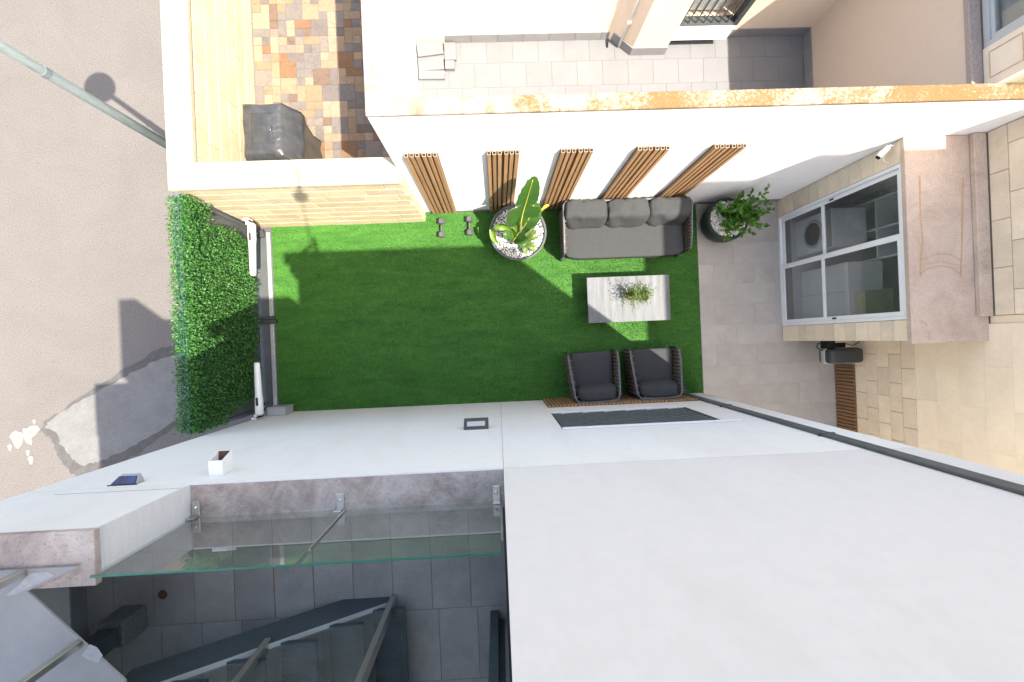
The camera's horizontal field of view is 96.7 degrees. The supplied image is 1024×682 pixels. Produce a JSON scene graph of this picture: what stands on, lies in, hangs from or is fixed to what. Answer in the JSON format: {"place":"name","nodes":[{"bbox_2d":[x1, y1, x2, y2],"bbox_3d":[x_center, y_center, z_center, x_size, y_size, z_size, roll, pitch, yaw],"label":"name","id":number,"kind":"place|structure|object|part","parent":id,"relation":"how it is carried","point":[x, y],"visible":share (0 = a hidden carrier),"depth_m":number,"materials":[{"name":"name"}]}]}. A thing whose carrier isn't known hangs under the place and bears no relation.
{"place":"outdoors","nodes":[
{"label":"outdoors","id":0,"kind":"place"},
{"bbox_2d":[0,0,271,500],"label":"street","id":1,"kind":"structure","parent":0,"point":[86,299],"depth_m":7.44,"materials":[{"name":"beige asphalt"}]},
{"bbox_2d":[7,419,39,464],"bbox_3d":[-7.956,1.613,7.411,0.450,0.010,0.735,12,90,-2],"label":"paint spill","id":2,"kind":"object","parent":1,"relation":"on","point":[28,434],"visible":1,"depth_m":7.41,"materials":[{"name":"white paint"}]},
{"bbox_2d":[0,40,165,148],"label":"street lamp","id":3,"kind":"object","parent":1,"relation":"on","point":[47,73],"visible":0.78,"depth_m":4.79,"materials":[{"name":"metal"}]},
{"bbox_2d":[39,342,188,475],"bbox_3d":[-6.209,1.134,7.465,2.879,0.018,1.314,-33,91,-1],"label":"road patch","id":4,"kind":"object","parent":1,"relation":"on","point":[124,414],"visible":0.78,"depth_m":7.45,"materials":[{"name":"concrete"}]},
{"bbox_2d":[256,229,278,411],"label":"sunken track","id":5,"kind":"structure","parent":1,"relation":"on","point":[263,303],"depth_m":7.48,"materials":[{"name":"grey metal"}]},
{"bbox_2d":[179,196,273,317],"bbox_3d":[-4.034,-1.091,6.587,0.255,1.774,1.470,-2,90,-2],"label":"gate leaf","id":6,"kind":"object","parent":5,"relation":"on","point":[224,220],"visible":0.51,"depth_m":6.84,"materials":[{"name":"metal"}]},
{"bbox_2d":[164,192,259,320],"bbox_3d":[-4.119,-1.065,6.388,0.334,1.694,1.561,-2,90,-2],"label":"hedge screen","id":7,"kind":"object","parent":6,"relation":"attached to","point":[192,242],"visible":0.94,"depth_m":5.94,"materials":[{"name":"green plant"}]},
{"bbox_2d":[186,316,277,430],"bbox_3d":[-3.971,0.408,6.589,0.255,1.774,1.470,-2,90,-2],"label":"gate leaf","id":8,"kind":"object","parent":5,"relation":"on","point":[248,409],"visible":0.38,"depth_m":6.90,"materials":[{"name":"metal"}]},
{"bbox_2d":[169,311,262,435],"bbox_3d":[-4.058,0.397,6.393,0.338,1.703,1.574,-2,90,-2],"label":"hedge screen","id":9,"kind":"object","parent":8,"relation":"attached to","point":[197,366],"visible":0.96,"depth_m":5.96,"materials":[{"name":"green plant"}]},
{"bbox_2d":[260,317,277,322],"bbox_3d":[-3.971,-0.346,7.438,0.250,0.090,0.095,-2,90,-2],"label":"gate stop","id":10,"kind":"object","parent":5,"relation":"on","point":[267,320],"visible":0.95,"depth_m":7.41,"materials":[{"name":"paint"}]},
{"bbox_2d":[160,0,425,227],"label":"sandstone wall","id":11,"kind":"structure","parent":1,"relation":"on","point":[208,66],"depth_m":5.85,"materials":[{"name":"beige stone"}]},
{"bbox_2d":[243,218,255,275],"bbox_3d":[-3.892,-1.401,6.790,0.158,0.150,0.847,-2,90,-2],"label":"gate opener","id":12,"kind":"object","parent":11,"relation":"attached to","point":[251,229],"visible":1,"depth_m":6.75,"materials":[{"name":"white plastic"}]},
{"bbox_2d":[361,0,1023,212],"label":"party wall","id":13,"kind":"structure","parent":1,"relation":"on","point":[796,139],"depth_m":4.87,"materials":[{"name":"white paint"}]},
{"bbox_2d":[404,152,455,213],"bbox_3d":[-1.075,-2.119,6.320,0.385,2.300,0.052,-2,90,-2],"label":"slat panel","id":14,"kind":"object","parent":13,"relation":"attached to","point":[426,169],"visible":1,"depth_m":5.94,"materials":[{"name":"brown wood"}]},
{"bbox_2d":[486,150,519,211],"bbox_3d":[-0.136,-2.158,6.349,0.385,2.300,0.052,-2,90,-2],"label":"slat panel","id":15,"kind":"object","parent":13,"relation":"attached to","point":[502,167],"visible":0.92,"depth_m":5.94,"materials":[{"name":"brown wood"}]},
{"bbox_2d":[542,148,593,209],"bbox_3d":[0.718,-2.194,6.375,0.385,2.300,0.052,-2,90,-2],"label":"slat panel","id":16,"kind":"object","parent":13,"relation":"attached to","point":[570,166],"visible":0.97,"depth_m":5.96,"materials":[{"name":"brown wood"}]},
{"bbox_2d":[600,145,669,198],"bbox_3d":[1.606,-2.231,6.402,0.385,2.300,0.052,-2,90,-2],"label":"slat panel","id":17,"kind":"object","parent":13,"relation":"attached to","point":[639,166],"visible":0.85,"depth_m":5.90,"materials":[{"name":"brown wood"}]},
{"bbox_2d":[657,143,746,196],"bbox_3d":[2.505,-2.269,6.429,0.385,2.300,0.052,-2,90,-2],"label":"slat panel","id":18,"kind":"object","parent":13,"relation":"attached to","point":[708,162],"visible":0.83,"depth_m":5.92,"materials":[{"name":"brown wood"}]},
{"bbox_2d":[405,0,1023,87],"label":"neighbour house","id":19,"kind":"structure","parent":1,"relation":"on","point":[854,43],"depth_m":6.20,"materials":[{"name":"beige paint"}]},
{"bbox_2d":[679,0,755,26],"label":"barred window","id":20,"kind":"structure","parent":19,"relation":"in","point":[709,20],"depth_m":6.44,"materials":[{"name":"paint"}]},
{"bbox_2d":[982,0,1023,48],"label":"window","id":21,"kind":"structure","parent":19,"relation":"in","point":[1001,18],"depth_m":4.51,"materials":[{"name":"grey metal"}]},
{"bbox_2d":[251,0,389,158],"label":"slate yard floor","id":22,"kind":"structure","parent":0,"point":[308,59],"depth_m":7.14,"materials":[{"name":"tile"}]},
{"bbox_2d":[242,103,322,160],"bbox_3d":[-3.317,-2.828,6.620,0.766,1.016,0.779,-2,90,-2],"label":"covered barbecue","id":23,"kind":"object","parent":22,"relation":"on","point":[279,131],"visible":0.81,"depth_m":6.16,"materials":[{"name":"grey fabric"}]},
{"bbox_2d":[272,204,703,411],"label":"lawn grass","id":24,"kind":"structure","parent":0,"point":[542,332],"depth_m":7.57,"materials":[{"name":"green plant"}]},
{"bbox_2d":[437,218,444,237],"bbox_3d":[-1.162,-1.857,7.483,0.124,0.107,0.304,0,90,-2],"label":"dumbbell","id":25,"kind":"object","parent":24,"relation":"on","point":[441,222],"visible":1,"depth_m":7.45,"materials":[{"name":"metal"}]},
{"bbox_2d":[465,216,472,235],"bbox_3d":[-0.704,-1.897,7.497,0.124,0.107,0.304,-2,90,-2],"label":"dumbbell","id":26,"kind":"object","parent":24,"relation":"on","point":[469,231],"visible":1,"depth_m":7.46,"materials":[{"name":"metal"}]},
{"bbox_2d":[489,203,546,260],"bbox_3d":[0.089,-1.715,7.373,0.900,0.443,0.900,-2,90,-2],"label":"banana planter","id":27,"kind":"object","parent":24,"relation":"on","point":[507,248],"visible":0.4,"depth_m":7.20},
{"bbox_2d":[490,176,548,253],"bbox_3d":[0.105,-1.806,6.346,0.765,1.767,0.798,16,90,-2],"label":"banana plant","id":28,"kind":"object","parent":27,"relation":"on","point":[523,219],"visible":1,"depth_m":6.56,"materials":[{"name":"green plant"}]},
{"bbox_2d":[564,349,621,403],"bbox_3d":[1.284,0.552,7.256,0.828,0.749,0.793,-4,90,-2],"label":"garden armchair","id":29,"kind":"object","parent":24,"relation":"on","point":[595,376],"visible":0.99,"depth_m":7.20,"materials":[{"name":"fabric"}]},
{"bbox_2d":[558,195,692,260],"bbox_3d":[1.787,-1.770,7.252,2.032,0.811,0.873,-2,90,-2],"label":"garden sofa","id":30,"kind":"object","parent":24,"relation":"on","point":[628,227],"visible":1,"depth_m":7.20,"materials":[{"name":"fabric"}]},
{"bbox_2d":[586,275,670,322],"bbox_3d":[1.853,-0.671,7.444,1.320,0.408,0.723,-2,90,-2],"label":"coffee table","id":31,"kind":"object","parent":24,"relation":"on","point":[605,304],"visible":0.95,"depth_m":7.24,"materials":[{"name":"paint"}]},
{"bbox_2d":[620,280,645,311],"bbox_3d":[1.867,-0.691,6.988,0.482,0.503,0.508,-2,90,-2],"label":"table plant","id":32,"kind":"object","parent":31,"relation":"on","point":[630,294],"visible":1,"depth_m":6.98,"materials":[{"name":"green plant"}]},
{"bbox_2d":[635,278,655,308],"bbox_3d":[2.039,-0.725,7.055,0.320,0.378,0.443,33,89,-1],"label":"table plant","id":33,"kind":"object","parent":31,"relation":"on","point":[646,297],"visible":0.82,"depth_m":7.06,"materials":[{"name":"green plant"}]},
{"bbox_2d":[622,346,683,399],"bbox_3d":[2.247,0.497,7.285,0.828,0.749,0.793,-3,90,-2],"label":"garden armchair","id":34,"kind":"object","parent":24,"relation":"on","point":[650,374],"visible":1,"depth_m":7.23,"materials":[{"name":"grey fabric"}]},
{"bbox_2d":[0,384,1023,681],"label":"white house","id":35,"kind":"structure","parent":0,"point":[686,536],"depth_m":2.67,"materials":[{"name":"paint"}]},
{"bbox_2d":[107,473,144,485],"bbox_3d":[-3.094,1.111,3.656,0.230,0.102,0.068,-2,90,-2],"label":"solar lamp","id":36,"kind":"object","parent":35,"relation":"attached to","point":[130,479],"visible":1,"depth_m":3.65,"materials":[{"name":"blue plastic"}]},
{"bbox_2d":[89,493,344,577],"bbox_3d":[-1.891,1.296,3.131,1.196,0.902,0.140,-2,90,-2],"label":"glass balustrade","id":37,"kind":"object","parent":35,"relation":"on","point":[195,505],"visible":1,"depth_m":2.93,"materials":[{"name":"clear glass"}]},
{"bbox_2d":[251,362,263,419],"bbox_3d":[-3.802,0.742,6.792,0.158,0.150,0.842,-2,90,-2],"label":"gate opener","id":38,"kind":"object","parent":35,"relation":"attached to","point":[259,408],"visible":1,"depth_m":6.75,"materials":[{"name":"white plastic"}]},
{"bbox_2d":[267,404,292,415],"bbox_3d":[-3.679,1.097,7.231,0.290,0.290,0.133,-2,90,-2],"label":"control box","id":39,"kind":"object","parent":35,"relation":"attached to","point":[276,410],"visible":1,"depth_m":7.09,"materials":[{"name":"grey plastic"}]},
{"bbox_2d":[86,507,509,681],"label":"terrace floor","id":40,"kind":"structure","parent":35,"relation":"on","point":[449,604],"depth_m":3.90,"materials":[{"name":"grey tile"}]},
{"bbox_2d":[84,604,147,656],"bbox_3d":[-3.170,2.331,3.244,0.210,1.218,0.200,-2,90,-2],"label":"landing post","id":41,"kind":"object","parent":40,"relation":"on","point":[122,626],"visible":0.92,"depth_m":3.62,"materials":[{"name":"concrete"}]},
{"bbox_2d":[158,590,166,598],"bbox_3d":[-2.961,2.151,3.858,0.076,0.004,0.076,-2,90,-2],"label":"floor drain","id":42,"kind":"object","parent":40,"relation":"on","point":[162,594],"visible":1,"depth_m":3.86,"materials":[{"name":"brown metal"}]},
{"bbox_2d":[0,565,408,681],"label":"steel staircase","id":43,"kind":"structure","parent":40,"relation":"on","point":[40,641],"depth_m":3.19,"materials":[{"name":"grey metal"}]},
{"bbox_2d":[488,610,505,681],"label":"steel column","id":44,"kind":"structure","parent":40,"relation":"on","point":[497,663],"depth_m":3.49,"materials":[{"name":"grey metal"}]},
{"bbox_2d":[299,485,502,565],"bbox_3d":[-0.672,1.245,3.168,1.210,0.902,0.140,-2,90,-2],"label":"glass balustrade","id":45,"kind":"object","parent":35,"relation":"on","point":[496,493],"visible":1,"depth_m":2.73,"materials":[{"name":"clear glass"}]},
{"bbox_2d":[464,417,488,429],"bbox_3d":[-0.423,0.975,5.372,0.290,0.155,0.112,-2,90,-2],"label":"wall lamp","id":46,"kind":"object","parent":35,"relation":"attached to","point":[475,423],"visible":1,"depth_m":5.35,"materials":[{"name":"paint"}]},
{"bbox_2d":[417,35,804,97],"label":"neighbour terrace floor","id":47,"kind":"structure","parent":0,"point":[497,68],"depth_m":6.95,"materials":[{"name":"tile"}]},
{"bbox_2d":[418,59,443,70],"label":"floor slab","id":48,"kind":"structure","parent":47,"relation":"on","point":[433,64],"depth_m":6.82,"materials":[{"name":"grey tile"}]},
{"bbox_2d":[417,53,444,59],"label":"floor slab","id":49,"kind":"structure","parent":47,"relation":"on","point":[433,57],"depth_m":6.83,"materials":[{"name":"grey tile"}]},
{"bbox_2d":[419,70,444,79],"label":"floor slab","id":50,"kind":"structure","parent":47,"relation":"on","point":[432,75],"depth_m":6.82,"materials":[{"name":"grey tile"}]},
{"bbox_2d":[445,60,454,70],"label":"floor slab","id":51,"kind":"structure","parent":47,"relation":"on","point":[449,65],"depth_m":6.80,"materials":[{"name":"grey tile"}]},
{"bbox_2d":[444,42,456,61],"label":"floor slab","id":52,"kind":"structure","parent":47,"relation":"on","point":[449,50],"depth_m":6.81,"materials":[{"name":"grey tile"}]},
{"bbox_2d":[696,202,837,426],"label":"paved floor","id":53,"kind":"structure","parent":0,"point":[750,356],"depth_m":7.72,"materials":[{"name":"grey tile"}]},
{"bbox_2d":[700,198,747,242],"bbox_3d":[3.455,-1.956,7.476,0.690,0.442,0.690,-2,90,-2],"label":"bush planter","id":54,"kind":"object","parent":53,"relation":"on","point":[711,228],"visible":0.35,"depth_m":7.27,"materials":[{"name":"grey stone"}]},
{"bbox_2d":[713,183,774,241],"bbox_3d":[3.540,-1.923,6.937,0.902,0.758,0.700,-22,91,-2],"label":"potted bush","id":55,"kind":"object","parent":54,"relation":"on","point":[737,213],"visible":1,"depth_m":6.96,"materials":[{"name":"green plant"}]},
{"bbox_2d":[777,117,1023,474],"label":"stone house","id":56,"kind":"structure","parent":0,"point":[939,368],"depth_m":5.32,"materials":[{"name":"stone"}]},
{"bbox_2d":[795,207,866,257],"bbox_3d":[5.088,-1.724,7.318,0.568,0.840,0.600,-2,90,-2],"label":"washing machine","id":57,"kind":"object","parent":56,"relation":"in","point":[845,227],"visible":0.89,"depth_m":6.91,"materials":[{"name":"white plastic"}]},
{"bbox_2d":[816,341,862,363],"bbox_3d":[5.115,0.169,7.139,0.691,0.300,0.380,-2,90,-2],"label":"wall box","id":58,"kind":"object","parent":56,"relation":"attached to","point":[831,352],"visible":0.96,"depth_m":7.01,"materials":[{"name":"grey plastic"}]},
{"bbox_2d":[801,261,882,321],"bbox_3d":[5.198,-0.752,7.227,0.555,1.030,0.850,-2,90,-2],"label":"storage cabinet","id":59,"kind":"object","parent":56,"relation":"in","point":[846,282],"visible":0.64,"depth_m":6.85,"materials":[{"name":"white plastic"}]},
{"bbox_3d":[4.928,-0.741,7.203,0.014,0.940,0.820,-2,90,-2],"label":"door","id":60,"kind":"part","parent":59,"relation":"part of","materials":[{"name":"white plastic"}]},
{"bbox_2d":[854,289,895,317],"bbox_3d":[5.215,-0.527,6.574,0.440,0.265,0.400,-2,90,-2],"label":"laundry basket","id":61,"kind":"object","parent":59,"relation":"on","point":[872,301],"visible":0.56,"depth_m":6.46,"materials":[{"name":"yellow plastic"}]},
{"bbox_2d":[778,164,906,325],"bbox_3d":[4.614,-1.177,6.537,0.068,2.387,1.846,-2,90,-2],"label":"sliding door","id":62,"kind":"structure","parent":56,"relation":"in","point":[895,170],"depth_m":6.39,"materials":[{"name":"white metal"}]},
{"bbox_2d":[833,175,898,262],"bbox_3d":[5.639,-1.811,6.665,0.380,2.180,1.170,-2,90,-2],"label":"shelf unit","id":63,"kind":"object","parent":56,"relation":"in","point":[885,207],"visible":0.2,"depth_m":6.80,"materials":[{"name":"white plastic"}]},
{"bbox_2d":[875,144,893,162],"bbox_3d":[4.468,-2.249,5.476,0.171,0.151,0.193,-2,90,-2],"label":"security camera","id":64,"kind":"object","parent":56,"relation":"attached to","point":[883,152],"visible":1,"depth_m":5.44,"materials":[{"name":"white plastic"}]},
{"bbox_3d":[-1.229,-4.411,6.837,0.390,0.055,0.140,-1,90,-2],"label":"floor slab","id":65,"kind":"object","parent":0,"visible":0},
{"bbox_2d":[416,40,443,57],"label":"floor slab","id":66,"kind":"structure","parent":65,"relation":"on","point":[430,48],"depth_m":6.78,"materials":[{"name":"grey tile"}]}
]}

